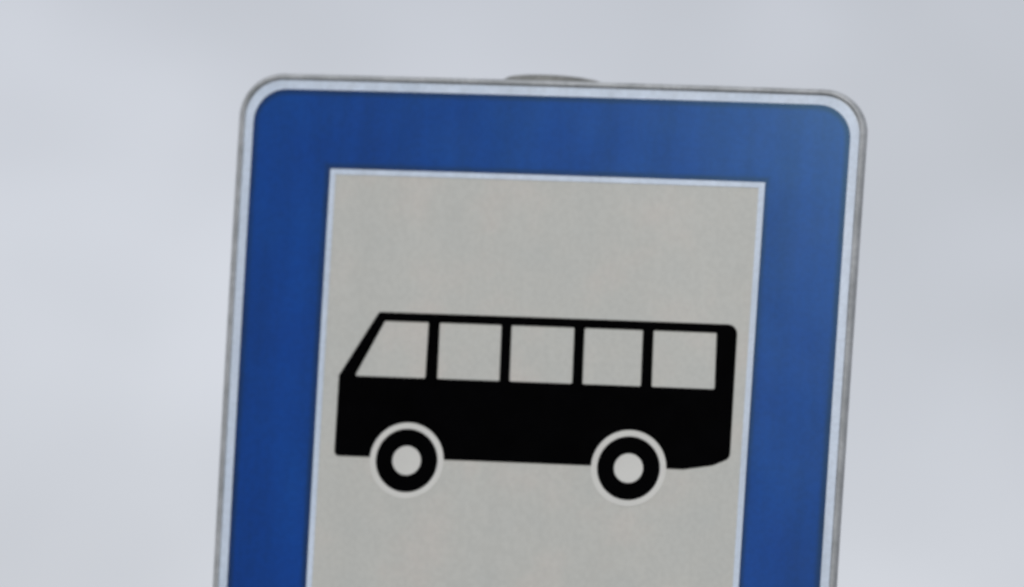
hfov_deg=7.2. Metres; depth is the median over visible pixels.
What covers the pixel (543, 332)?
bus stop sign
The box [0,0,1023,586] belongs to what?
sky
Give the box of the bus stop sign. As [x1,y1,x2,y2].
[213,74,867,586]

